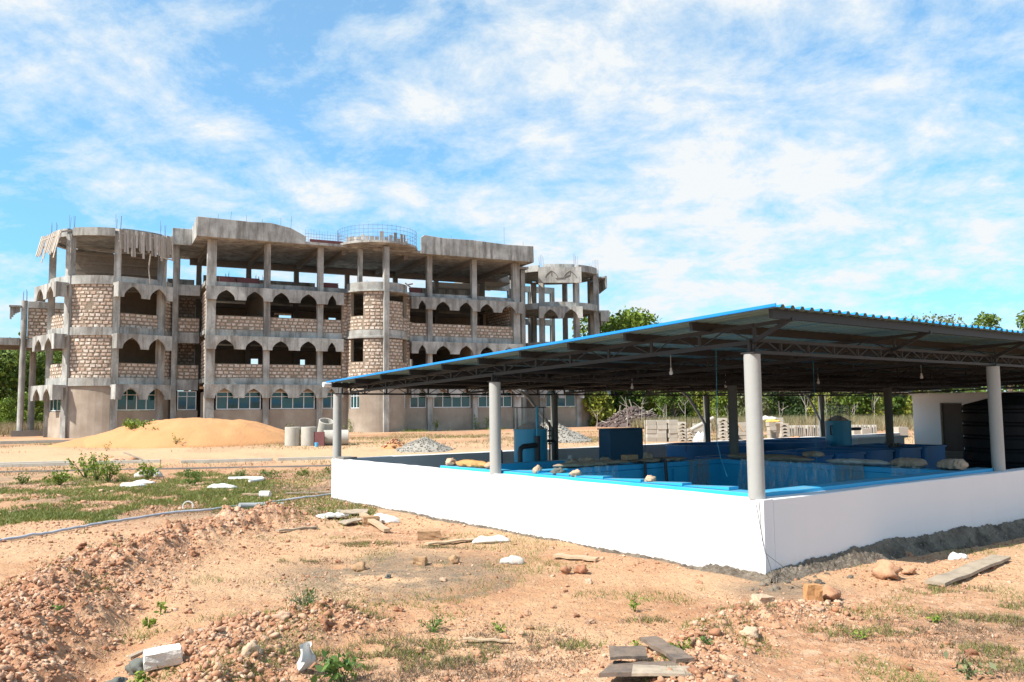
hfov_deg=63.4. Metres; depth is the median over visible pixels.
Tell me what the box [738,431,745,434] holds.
concrete block
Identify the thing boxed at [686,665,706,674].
coral stone
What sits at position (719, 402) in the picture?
bush
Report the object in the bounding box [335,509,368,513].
board
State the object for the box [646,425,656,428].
concrete block
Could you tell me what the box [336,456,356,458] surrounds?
roof offcut
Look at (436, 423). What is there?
weed
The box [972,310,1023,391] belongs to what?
tree
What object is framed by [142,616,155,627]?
weed
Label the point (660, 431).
concrete block
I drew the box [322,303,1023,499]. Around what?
open shelter
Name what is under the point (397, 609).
coral stone
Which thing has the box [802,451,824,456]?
sandbag
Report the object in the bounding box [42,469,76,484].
weed
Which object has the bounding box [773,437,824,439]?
rearing tank
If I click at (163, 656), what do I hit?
loose block
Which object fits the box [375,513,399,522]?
plastic sack
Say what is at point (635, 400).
bush
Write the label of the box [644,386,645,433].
hanging cord
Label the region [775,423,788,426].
channel block
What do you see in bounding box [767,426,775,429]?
concrete block
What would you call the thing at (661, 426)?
concrete block
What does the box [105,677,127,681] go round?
stone
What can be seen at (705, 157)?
sky
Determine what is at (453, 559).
stone
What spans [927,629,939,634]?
coral stone
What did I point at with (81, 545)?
coral stone
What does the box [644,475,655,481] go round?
stone
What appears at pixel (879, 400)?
bush
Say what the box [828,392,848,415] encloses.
bush
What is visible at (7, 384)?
tree
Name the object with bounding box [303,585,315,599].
weed
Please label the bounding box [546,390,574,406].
window
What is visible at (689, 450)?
rearing tank
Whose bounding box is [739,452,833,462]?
square tank
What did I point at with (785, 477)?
tank pool
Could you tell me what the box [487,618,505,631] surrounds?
weed
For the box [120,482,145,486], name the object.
plastic sack
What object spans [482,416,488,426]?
weed
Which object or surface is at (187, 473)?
weed
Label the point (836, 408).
bush
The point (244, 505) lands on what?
pipe offcut
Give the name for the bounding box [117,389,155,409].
window
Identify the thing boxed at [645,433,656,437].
concrete block
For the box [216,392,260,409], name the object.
window
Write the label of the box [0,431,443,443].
kerb
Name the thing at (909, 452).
square tank
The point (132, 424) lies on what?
weed
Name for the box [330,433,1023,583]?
enclosure wall
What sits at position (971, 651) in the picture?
coral stone
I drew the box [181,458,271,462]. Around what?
kerb stone
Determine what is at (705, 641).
weed
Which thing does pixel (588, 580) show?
coral stone
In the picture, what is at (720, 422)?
channel block
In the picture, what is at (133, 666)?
stone
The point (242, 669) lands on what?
coral stone
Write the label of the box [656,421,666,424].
concrete block
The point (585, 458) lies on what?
stone
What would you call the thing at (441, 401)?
window
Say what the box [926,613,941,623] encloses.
weed
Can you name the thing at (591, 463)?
sacking
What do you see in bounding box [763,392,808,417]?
bush
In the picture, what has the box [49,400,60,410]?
window
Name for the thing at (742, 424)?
concrete block
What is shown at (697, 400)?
bush
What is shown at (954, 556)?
plastic scrap
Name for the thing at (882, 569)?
stone
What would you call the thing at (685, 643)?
weed
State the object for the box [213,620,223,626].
coral stone
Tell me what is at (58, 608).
weed
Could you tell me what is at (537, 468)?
stone
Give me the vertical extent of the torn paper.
0.200 m
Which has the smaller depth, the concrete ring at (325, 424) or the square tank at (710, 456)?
the square tank at (710, 456)
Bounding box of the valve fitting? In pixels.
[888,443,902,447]
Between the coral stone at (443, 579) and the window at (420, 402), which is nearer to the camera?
the coral stone at (443, 579)
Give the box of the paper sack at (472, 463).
[456,459,485,467]
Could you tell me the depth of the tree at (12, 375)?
86.77 m
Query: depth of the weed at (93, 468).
25.04 m
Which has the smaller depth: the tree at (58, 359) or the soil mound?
the soil mound
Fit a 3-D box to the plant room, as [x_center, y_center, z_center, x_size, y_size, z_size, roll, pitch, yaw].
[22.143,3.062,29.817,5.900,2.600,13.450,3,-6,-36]
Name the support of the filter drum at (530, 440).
on the enclosure floor
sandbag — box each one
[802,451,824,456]
[890,457,927,467]
[936,459,968,469]
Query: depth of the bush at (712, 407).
74.21 m
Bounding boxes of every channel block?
[717,421,726,424]
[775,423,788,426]
[776,426,788,429]
[776,430,788,432]
[776,433,788,436]
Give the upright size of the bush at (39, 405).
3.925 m
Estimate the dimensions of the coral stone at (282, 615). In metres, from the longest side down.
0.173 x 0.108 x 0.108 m
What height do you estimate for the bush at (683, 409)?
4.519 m
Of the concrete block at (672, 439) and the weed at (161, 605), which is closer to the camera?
the weed at (161, 605)
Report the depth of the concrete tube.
40.40 m
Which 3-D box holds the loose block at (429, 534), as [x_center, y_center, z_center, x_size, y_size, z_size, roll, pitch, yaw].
[-1.318,3.076,13.141,0.373,0.160,0.193,0,-5,-6]
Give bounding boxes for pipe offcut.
[238,502,284,508]
[259,491,270,496]
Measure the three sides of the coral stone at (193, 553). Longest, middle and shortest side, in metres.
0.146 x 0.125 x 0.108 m
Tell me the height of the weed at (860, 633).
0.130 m
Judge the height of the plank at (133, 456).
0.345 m
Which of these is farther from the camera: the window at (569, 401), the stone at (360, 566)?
the window at (569, 401)
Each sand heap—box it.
[49,435,93,447]
[82,418,284,448]
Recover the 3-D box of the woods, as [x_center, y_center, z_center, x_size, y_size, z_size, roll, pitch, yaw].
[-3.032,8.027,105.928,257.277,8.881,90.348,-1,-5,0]
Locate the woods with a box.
[117,386,1023,412]
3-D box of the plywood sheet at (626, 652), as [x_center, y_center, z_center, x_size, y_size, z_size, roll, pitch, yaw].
[0.885,2.376,6.324,0.315,0.055,0.349,-1,-5,0]
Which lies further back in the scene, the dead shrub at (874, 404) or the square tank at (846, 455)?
the dead shrub at (874, 404)
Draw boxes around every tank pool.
[440,457,992,496]
[501,459,631,469]
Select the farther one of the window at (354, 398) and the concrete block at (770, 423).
the window at (354, 398)
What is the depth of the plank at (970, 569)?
9.85 m
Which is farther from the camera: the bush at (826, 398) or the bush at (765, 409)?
the bush at (826, 398)
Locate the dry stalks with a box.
[269,561,378,612]
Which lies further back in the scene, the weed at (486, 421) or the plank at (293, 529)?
the weed at (486, 421)
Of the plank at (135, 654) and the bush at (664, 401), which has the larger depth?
the bush at (664, 401)
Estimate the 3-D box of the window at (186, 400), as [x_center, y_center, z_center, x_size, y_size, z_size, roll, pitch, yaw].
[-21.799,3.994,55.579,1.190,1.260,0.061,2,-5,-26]
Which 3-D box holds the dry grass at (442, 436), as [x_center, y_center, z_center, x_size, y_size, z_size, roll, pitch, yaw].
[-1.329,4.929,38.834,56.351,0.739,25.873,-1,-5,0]
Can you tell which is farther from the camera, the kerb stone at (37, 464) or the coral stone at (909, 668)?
the kerb stone at (37, 464)
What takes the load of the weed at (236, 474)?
on the ground at (800, 657)
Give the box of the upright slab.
[805,425,808,436]
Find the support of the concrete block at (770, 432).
on the concrete block
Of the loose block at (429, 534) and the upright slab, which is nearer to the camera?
the loose block at (429, 534)
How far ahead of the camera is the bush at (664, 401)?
66.56 m
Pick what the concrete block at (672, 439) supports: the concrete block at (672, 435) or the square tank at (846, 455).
the concrete block at (672, 435)
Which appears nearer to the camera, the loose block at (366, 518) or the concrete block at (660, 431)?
the loose block at (366, 518)
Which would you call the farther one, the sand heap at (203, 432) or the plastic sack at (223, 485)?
the sand heap at (203, 432)
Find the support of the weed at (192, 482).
on the ground at (800, 657)
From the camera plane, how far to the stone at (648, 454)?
16.11 m
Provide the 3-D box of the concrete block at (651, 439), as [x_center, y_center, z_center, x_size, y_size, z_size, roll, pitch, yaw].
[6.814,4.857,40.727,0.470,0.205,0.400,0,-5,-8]
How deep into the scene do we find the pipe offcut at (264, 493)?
19.88 m
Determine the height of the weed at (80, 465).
0.921 m
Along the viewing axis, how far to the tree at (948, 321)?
78.41 m
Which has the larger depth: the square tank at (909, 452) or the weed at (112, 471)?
the weed at (112, 471)
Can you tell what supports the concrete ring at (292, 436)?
on the ground at (800, 657)
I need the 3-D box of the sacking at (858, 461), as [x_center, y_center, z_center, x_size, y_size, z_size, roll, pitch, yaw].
[6.186,2.156,14.836,0.368,0.101,1.248,3,-6,-34]
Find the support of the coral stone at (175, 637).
on the ground at (800, 657)
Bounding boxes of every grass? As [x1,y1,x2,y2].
[0,420,42,435]
[0,432,913,475]
[0,469,379,533]
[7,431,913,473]
[350,427,507,432]
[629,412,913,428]
[629,414,913,432]
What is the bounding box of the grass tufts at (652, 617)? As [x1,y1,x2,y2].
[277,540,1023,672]
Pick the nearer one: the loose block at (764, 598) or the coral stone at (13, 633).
the coral stone at (13, 633)
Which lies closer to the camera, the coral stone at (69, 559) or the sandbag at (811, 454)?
the coral stone at (69, 559)
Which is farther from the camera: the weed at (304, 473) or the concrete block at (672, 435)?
the concrete block at (672, 435)
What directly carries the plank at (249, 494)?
on the ground at (800, 657)
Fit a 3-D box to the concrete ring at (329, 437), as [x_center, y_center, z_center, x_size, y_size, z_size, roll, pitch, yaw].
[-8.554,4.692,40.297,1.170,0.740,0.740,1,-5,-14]
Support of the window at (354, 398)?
in the unfinished building
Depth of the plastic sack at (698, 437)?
39.76 m
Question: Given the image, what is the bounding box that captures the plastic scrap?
[948,552,967,559]
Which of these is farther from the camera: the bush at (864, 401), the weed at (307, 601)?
the bush at (864, 401)
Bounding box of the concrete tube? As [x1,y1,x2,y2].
[689,416,714,431]
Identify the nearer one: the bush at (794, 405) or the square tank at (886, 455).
the square tank at (886, 455)
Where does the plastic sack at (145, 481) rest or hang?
on the ground at (800, 657)
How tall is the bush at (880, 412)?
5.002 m
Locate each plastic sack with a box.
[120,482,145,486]
[134,469,162,477]
[134,480,154,483]
[208,483,236,488]
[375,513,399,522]
[472,534,510,543]
[499,555,523,564]
[693,431,703,441]
[763,415,778,420]
[766,419,779,421]
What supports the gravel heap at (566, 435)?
on the ground at (800, 657)
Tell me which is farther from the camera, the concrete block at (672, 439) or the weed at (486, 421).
the weed at (486, 421)
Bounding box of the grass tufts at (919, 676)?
[1,518,1023,681]
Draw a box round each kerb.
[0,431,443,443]
[0,465,330,472]
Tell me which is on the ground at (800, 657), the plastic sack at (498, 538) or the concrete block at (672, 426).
the plastic sack at (498, 538)
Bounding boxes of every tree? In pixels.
[0,350,14,399]
[0,350,61,411]
[0,355,28,396]
[3,332,61,388]
[15,351,61,411]
[572,305,661,412]
[905,312,966,393]
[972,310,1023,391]
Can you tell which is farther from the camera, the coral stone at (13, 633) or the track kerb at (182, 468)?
the track kerb at (182, 468)
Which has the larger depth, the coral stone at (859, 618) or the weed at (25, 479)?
the weed at (25, 479)
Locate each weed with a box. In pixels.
[13,472,33,483]
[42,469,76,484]
[52,604,64,610]
[65,451,104,477]
[70,452,123,479]
[88,457,122,481]
[122,418,157,428]
[128,670,150,681]
[136,459,161,477]
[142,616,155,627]
[154,597,167,614]
[176,469,199,476]
[180,476,202,483]
[183,468,204,477]
[230,469,250,476]
[260,468,282,478]
[287,590,320,606]
[295,468,309,475]
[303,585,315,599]
[311,649,365,681]
[418,613,455,632]
[432,418,440,430]
[473,415,479,429]
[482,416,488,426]
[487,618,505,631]
[627,596,642,610]
[630,640,640,645]
[669,637,691,649]
[696,635,712,644]
[851,628,869,640]
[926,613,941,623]
[943,650,996,679]
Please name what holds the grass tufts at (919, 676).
on the ground at (800, 657)
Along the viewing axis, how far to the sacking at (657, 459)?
16.09 m
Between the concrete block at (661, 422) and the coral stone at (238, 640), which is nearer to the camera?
the coral stone at (238, 640)
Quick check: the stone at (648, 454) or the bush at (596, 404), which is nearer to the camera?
the stone at (648, 454)
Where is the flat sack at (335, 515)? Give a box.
[316,512,348,517]
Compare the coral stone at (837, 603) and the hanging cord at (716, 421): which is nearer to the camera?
the coral stone at (837, 603)
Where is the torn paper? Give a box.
[297,641,315,671]
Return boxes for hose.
[0,493,330,541]
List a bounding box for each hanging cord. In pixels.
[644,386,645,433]
[685,389,686,432]
[716,364,726,474]
[813,365,816,461]
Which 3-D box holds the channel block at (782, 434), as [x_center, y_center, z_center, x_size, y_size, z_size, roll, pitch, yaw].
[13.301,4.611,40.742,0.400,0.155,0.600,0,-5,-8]
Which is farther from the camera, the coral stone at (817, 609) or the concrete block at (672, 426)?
the concrete block at (672, 426)
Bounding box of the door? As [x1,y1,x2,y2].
[942,403,963,450]
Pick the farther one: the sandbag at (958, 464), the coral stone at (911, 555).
the sandbag at (958, 464)
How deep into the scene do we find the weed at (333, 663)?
6.10 m
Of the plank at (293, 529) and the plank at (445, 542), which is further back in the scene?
the plank at (293, 529)
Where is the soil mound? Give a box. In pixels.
[380,438,404,448]
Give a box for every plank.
[123,452,144,459]
[128,628,203,658]
[242,493,272,495]
[277,526,317,531]
[286,491,330,493]
[359,513,389,531]
[424,537,475,544]
[462,637,509,642]
[553,553,598,560]
[639,636,694,662]
[925,554,1010,585]
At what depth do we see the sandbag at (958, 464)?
13.38 m
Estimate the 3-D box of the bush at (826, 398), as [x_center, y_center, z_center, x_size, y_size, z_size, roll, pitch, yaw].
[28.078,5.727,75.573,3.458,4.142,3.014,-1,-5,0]
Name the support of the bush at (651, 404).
on the ground at (800, 657)
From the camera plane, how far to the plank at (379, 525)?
14.24 m
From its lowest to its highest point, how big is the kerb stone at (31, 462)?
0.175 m
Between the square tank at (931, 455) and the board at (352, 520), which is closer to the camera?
the board at (352, 520)
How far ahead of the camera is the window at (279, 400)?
56.05 m
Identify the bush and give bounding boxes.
[0,396,16,426]
[14,392,43,425]
[581,391,615,425]
[610,392,624,412]
[616,391,647,410]
[643,396,670,418]
[651,391,700,419]
[667,397,701,418]
[687,391,715,418]
[703,391,742,417]
[713,397,743,419]
[737,392,775,418]
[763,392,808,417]
[781,393,814,416]
[806,392,830,416]
[816,392,856,417]
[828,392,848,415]
[836,392,882,419]
[843,393,883,418]
[866,393,911,416]
[899,390,916,417]
[934,388,963,392]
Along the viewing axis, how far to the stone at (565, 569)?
10.06 m
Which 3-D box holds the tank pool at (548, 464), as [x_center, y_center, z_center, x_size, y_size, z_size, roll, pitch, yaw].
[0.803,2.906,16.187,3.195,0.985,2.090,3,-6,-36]
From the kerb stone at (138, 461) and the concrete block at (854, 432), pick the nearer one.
the kerb stone at (138, 461)
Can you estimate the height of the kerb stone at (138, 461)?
0.175 m
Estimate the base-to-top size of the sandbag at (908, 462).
0.166 m
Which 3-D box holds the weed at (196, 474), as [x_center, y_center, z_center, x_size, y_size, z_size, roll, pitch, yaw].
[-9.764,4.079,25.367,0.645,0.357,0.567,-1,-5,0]
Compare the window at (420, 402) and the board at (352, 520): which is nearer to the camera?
the board at (352, 520)
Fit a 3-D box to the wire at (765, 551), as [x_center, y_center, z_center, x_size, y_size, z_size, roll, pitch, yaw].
[3.078,2.332,9.513,0.028,0.912,0.662,2,-5,-27]
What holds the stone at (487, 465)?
on the tank pool at (785, 477)
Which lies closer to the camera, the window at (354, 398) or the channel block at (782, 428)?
the channel block at (782, 428)
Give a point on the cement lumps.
(775, 587)
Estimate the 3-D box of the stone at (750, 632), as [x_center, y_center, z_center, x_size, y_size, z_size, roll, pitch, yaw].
[2.023,2.490,7.076,0.176,0.108,0.200,-3,-5,22]
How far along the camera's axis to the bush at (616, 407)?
77.37 m
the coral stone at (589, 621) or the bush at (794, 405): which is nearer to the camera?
the coral stone at (589, 621)
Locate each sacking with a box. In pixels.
[553,460,629,466]
[629,456,686,462]
[726,453,814,461]
[826,458,889,464]
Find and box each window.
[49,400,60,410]
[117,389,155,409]
[177,391,195,409]
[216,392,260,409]
[270,392,314,408]
[323,392,333,408]
[351,395,358,407]
[410,392,425,407]
[433,392,469,407]
[478,392,511,406]
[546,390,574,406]
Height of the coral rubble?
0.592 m
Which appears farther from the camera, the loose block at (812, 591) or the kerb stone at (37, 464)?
the kerb stone at (37, 464)
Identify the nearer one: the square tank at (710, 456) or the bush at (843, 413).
the square tank at (710, 456)
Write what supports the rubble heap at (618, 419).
on the ground at (800, 657)
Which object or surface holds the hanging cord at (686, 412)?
hanging from the open shelter
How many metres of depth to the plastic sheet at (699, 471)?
16.66 m
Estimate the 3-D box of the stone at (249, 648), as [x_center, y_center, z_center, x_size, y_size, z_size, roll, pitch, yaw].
[-1.960,2.334,6.245,0.154,0.145,0.203,-2,-5,18]
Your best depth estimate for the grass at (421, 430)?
57.87 m
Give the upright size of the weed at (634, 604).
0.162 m
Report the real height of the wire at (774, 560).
0.853 m
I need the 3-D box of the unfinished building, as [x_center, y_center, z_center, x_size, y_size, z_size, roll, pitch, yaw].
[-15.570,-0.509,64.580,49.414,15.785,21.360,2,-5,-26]
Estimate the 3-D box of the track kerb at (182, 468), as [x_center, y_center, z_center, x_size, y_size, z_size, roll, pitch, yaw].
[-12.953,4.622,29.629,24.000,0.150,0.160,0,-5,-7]
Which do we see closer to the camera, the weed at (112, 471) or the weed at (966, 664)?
the weed at (966, 664)
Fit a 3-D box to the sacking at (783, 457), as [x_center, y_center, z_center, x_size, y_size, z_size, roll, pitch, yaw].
[5.069,2.282,16.338,0.407,0.124,2.100,3,-6,-36]
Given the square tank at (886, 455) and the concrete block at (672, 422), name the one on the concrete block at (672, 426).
the concrete block at (672, 422)
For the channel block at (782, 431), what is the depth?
40.49 m
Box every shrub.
[872,396,878,415]
[880,391,914,420]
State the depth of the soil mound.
37.67 m
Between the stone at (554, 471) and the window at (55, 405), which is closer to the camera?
the stone at (554, 471)
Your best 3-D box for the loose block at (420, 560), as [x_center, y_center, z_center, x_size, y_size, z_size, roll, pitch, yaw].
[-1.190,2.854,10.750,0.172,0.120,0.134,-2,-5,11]
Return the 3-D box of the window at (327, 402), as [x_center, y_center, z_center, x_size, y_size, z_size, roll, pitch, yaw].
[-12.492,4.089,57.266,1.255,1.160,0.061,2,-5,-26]
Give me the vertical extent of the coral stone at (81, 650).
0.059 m
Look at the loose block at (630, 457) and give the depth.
15.73 m
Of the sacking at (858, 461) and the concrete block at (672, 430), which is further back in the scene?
the concrete block at (672, 430)
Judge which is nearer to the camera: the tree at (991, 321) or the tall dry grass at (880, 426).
the tall dry grass at (880, 426)
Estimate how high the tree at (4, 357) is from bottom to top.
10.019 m
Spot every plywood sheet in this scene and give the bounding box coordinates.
[599,660,679,677]
[609,645,647,659]
[632,664,691,676]
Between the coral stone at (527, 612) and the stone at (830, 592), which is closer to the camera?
the coral stone at (527, 612)
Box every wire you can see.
[756,505,820,584]
[759,505,801,588]
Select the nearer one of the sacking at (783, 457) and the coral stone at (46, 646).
the coral stone at (46, 646)
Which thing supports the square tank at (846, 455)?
on the enclosure floor
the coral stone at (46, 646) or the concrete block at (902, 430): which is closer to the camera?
the coral stone at (46, 646)
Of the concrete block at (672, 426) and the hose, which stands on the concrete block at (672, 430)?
the concrete block at (672, 426)
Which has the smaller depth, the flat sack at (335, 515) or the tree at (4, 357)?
the flat sack at (335, 515)
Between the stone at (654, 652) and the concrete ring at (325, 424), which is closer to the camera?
the stone at (654, 652)
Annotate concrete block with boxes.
[644,420,655,424]
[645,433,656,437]
[645,438,656,441]
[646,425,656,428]
[646,429,655,432]
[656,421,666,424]
[656,429,665,433]
[657,425,666,428]
[657,434,666,437]
[657,438,666,441]
[666,420,677,424]
[666,433,677,437]
[667,425,677,428]
[667,429,677,432]
[667,438,677,441]
[738,422,745,426]
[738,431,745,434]
[738,435,745,438]
[766,422,774,425]
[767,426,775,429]
[767,430,775,434]
[852,427,863,434]
[861,428,871,433]
[894,427,908,436]
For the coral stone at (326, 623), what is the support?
on the ground at (800, 657)
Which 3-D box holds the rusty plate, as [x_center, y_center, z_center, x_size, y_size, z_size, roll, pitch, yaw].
[-9.232,4.683,39.706,0.550,0.660,0.050,-2,-5,17]
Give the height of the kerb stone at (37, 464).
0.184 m
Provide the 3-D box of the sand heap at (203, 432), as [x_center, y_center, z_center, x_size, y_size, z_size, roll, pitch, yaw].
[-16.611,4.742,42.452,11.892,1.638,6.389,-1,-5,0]
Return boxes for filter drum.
[513,407,556,461]
[824,404,861,445]
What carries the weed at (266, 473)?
on the ground at (800, 657)
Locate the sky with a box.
[0,0,1023,391]
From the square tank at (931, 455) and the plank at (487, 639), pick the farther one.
the square tank at (931, 455)
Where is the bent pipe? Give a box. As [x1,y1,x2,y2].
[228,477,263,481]
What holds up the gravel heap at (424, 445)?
on the ground at (800, 657)
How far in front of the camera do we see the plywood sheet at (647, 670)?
5.91 m
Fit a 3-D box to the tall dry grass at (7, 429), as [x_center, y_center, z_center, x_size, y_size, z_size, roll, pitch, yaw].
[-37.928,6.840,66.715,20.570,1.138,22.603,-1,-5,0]
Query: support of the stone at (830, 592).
on the ground at (800, 657)
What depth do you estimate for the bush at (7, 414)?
77.27 m
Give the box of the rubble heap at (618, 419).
[595,400,661,426]
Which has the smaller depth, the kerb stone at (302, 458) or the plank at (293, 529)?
the plank at (293, 529)
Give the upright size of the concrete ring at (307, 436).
0.920 m
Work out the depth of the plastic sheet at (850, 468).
14.71 m
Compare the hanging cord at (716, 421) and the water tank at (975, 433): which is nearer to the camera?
the hanging cord at (716, 421)
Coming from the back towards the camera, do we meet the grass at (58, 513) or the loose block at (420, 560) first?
the grass at (58, 513)
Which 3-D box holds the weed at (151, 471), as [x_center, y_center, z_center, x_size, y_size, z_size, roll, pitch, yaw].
[-11.099,3.934,25.363,0.742,0.650,0.810,-1,-5,0]
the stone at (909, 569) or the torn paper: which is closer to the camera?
the torn paper
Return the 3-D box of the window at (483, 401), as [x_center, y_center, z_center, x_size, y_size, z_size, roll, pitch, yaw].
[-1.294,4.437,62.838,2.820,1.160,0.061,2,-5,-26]
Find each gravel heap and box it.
[395,437,455,452]
[540,420,592,442]
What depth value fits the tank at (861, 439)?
29.34 m
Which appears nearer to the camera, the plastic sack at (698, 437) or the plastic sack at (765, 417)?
the plastic sack at (698, 437)
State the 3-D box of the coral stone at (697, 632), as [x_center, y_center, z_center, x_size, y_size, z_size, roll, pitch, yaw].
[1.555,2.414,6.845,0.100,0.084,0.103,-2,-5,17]
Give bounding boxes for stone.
[0,461,68,463]
[0,462,69,466]
[7,630,21,636]
[43,644,49,649]
[60,660,68,664]
[64,557,74,562]
[75,647,84,652]
[76,542,86,549]
[97,459,160,463]
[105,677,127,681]
[125,657,143,675]
[172,634,183,641]
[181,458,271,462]
[188,550,198,556]
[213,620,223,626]
[232,637,241,643]
[236,666,249,674]
[241,641,264,656]
[273,610,291,620]
[277,456,332,460]
[320,618,334,631]
[352,561,367,571]
[393,606,404,611]
[439,577,447,581]
[445,458,456,465]
[448,554,459,563]
[484,462,489,468]
[523,609,530,615]
[532,465,542,473]
[550,467,565,474]
[560,565,571,573]
[569,469,580,476]
[574,564,587,573]
[578,456,594,461]
[581,619,596,623]
[585,577,592,583]
[643,451,653,462]
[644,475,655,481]
[652,645,673,655]
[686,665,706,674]
[694,628,705,636]
[739,626,758,638]
[811,606,823,611]
[822,584,840,599]
[831,602,842,605]
[854,616,862,620]
[871,559,903,579]
[900,664,913,671]
[901,565,916,574]
[905,550,913,557]
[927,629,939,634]
[964,647,978,655]
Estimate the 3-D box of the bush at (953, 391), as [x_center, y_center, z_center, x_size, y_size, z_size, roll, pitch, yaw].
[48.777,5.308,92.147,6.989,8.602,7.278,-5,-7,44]
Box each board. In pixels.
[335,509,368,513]
[337,517,361,523]
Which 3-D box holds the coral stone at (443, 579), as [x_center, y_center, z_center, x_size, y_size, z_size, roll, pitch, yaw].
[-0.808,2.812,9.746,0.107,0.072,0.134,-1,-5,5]
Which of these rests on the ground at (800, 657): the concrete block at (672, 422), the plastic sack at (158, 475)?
the plastic sack at (158, 475)
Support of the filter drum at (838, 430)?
on the enclosure floor
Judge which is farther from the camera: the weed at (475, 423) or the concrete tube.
the weed at (475, 423)
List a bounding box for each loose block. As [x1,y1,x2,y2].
[143,643,182,671]
[362,515,379,525]
[413,556,427,565]
[417,529,440,540]
[621,454,637,459]
[749,593,774,605]
[803,583,822,601]
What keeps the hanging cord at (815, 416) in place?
hanging from the open shelter
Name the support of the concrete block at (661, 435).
on the concrete block at (661, 439)
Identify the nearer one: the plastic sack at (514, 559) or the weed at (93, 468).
the plastic sack at (514, 559)
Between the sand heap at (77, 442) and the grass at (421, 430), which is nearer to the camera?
the sand heap at (77, 442)
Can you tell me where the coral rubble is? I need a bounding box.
[0,499,858,681]
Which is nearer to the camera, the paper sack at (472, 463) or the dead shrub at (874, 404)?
the paper sack at (472, 463)
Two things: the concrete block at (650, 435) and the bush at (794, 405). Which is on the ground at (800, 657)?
the bush at (794, 405)
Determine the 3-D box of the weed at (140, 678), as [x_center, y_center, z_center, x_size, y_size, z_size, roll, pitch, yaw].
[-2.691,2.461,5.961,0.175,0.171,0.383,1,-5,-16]
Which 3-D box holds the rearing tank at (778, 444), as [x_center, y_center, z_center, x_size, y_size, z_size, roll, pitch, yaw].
[8.199,3.527,24.991,2.570,1.020,2.570,3,-6,-36]
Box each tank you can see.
[597,428,643,459]
[665,442,746,459]
[695,455,734,458]
[739,439,828,451]
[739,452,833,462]
[766,449,865,464]
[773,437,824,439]
[798,447,894,465]
[817,435,907,444]
[827,445,921,467]
[853,443,946,468]
[961,392,1023,469]
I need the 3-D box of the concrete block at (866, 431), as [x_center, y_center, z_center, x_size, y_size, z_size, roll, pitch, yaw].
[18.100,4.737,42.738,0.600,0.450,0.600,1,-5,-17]
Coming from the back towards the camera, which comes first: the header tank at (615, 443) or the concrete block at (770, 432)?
the concrete block at (770, 432)
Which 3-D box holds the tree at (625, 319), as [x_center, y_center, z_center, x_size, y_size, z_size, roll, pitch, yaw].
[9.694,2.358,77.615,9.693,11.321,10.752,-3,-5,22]
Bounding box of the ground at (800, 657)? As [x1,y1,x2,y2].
[0,417,1023,681]
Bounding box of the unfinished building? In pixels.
[0,212,610,437]
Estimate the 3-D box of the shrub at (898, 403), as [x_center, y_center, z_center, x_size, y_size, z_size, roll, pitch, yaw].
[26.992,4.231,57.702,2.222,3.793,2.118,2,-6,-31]
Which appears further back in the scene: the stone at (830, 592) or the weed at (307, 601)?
the stone at (830, 592)
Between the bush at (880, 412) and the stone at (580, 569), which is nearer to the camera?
the stone at (580, 569)
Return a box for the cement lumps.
[750,545,970,593]
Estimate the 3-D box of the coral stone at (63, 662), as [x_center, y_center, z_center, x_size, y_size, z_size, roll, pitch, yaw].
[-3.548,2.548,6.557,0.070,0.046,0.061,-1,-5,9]
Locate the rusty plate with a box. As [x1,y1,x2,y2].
[314,432,324,445]
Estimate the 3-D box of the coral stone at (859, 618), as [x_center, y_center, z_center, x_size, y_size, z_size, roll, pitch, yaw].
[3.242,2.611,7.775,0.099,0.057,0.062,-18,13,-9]
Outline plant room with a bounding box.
[908,391,1023,458]
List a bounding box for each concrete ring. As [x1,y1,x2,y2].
[285,427,300,445]
[301,427,315,445]
[317,418,332,431]
[324,430,348,444]
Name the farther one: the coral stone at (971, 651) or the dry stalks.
the dry stalks
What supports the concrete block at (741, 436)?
on the ground at (800, 657)
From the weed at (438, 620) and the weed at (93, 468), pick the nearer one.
the weed at (438, 620)
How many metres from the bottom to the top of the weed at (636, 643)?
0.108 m
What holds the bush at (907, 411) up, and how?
on the ground at (800, 657)
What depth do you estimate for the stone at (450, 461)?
15.82 m
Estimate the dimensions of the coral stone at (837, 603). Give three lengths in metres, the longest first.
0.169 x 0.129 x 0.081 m
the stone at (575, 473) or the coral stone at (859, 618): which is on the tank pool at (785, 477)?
the stone at (575, 473)
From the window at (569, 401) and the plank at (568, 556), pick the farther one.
the window at (569, 401)
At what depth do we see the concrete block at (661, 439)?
40.51 m
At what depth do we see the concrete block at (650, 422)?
40.62 m
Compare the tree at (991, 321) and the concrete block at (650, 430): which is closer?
the concrete block at (650, 430)
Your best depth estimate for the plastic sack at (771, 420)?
40.45 m
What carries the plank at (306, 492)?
on the ground at (800, 657)
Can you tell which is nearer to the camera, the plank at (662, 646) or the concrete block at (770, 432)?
the plank at (662, 646)
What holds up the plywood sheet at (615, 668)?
on the ground at (800, 657)
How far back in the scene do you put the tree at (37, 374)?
96.31 m

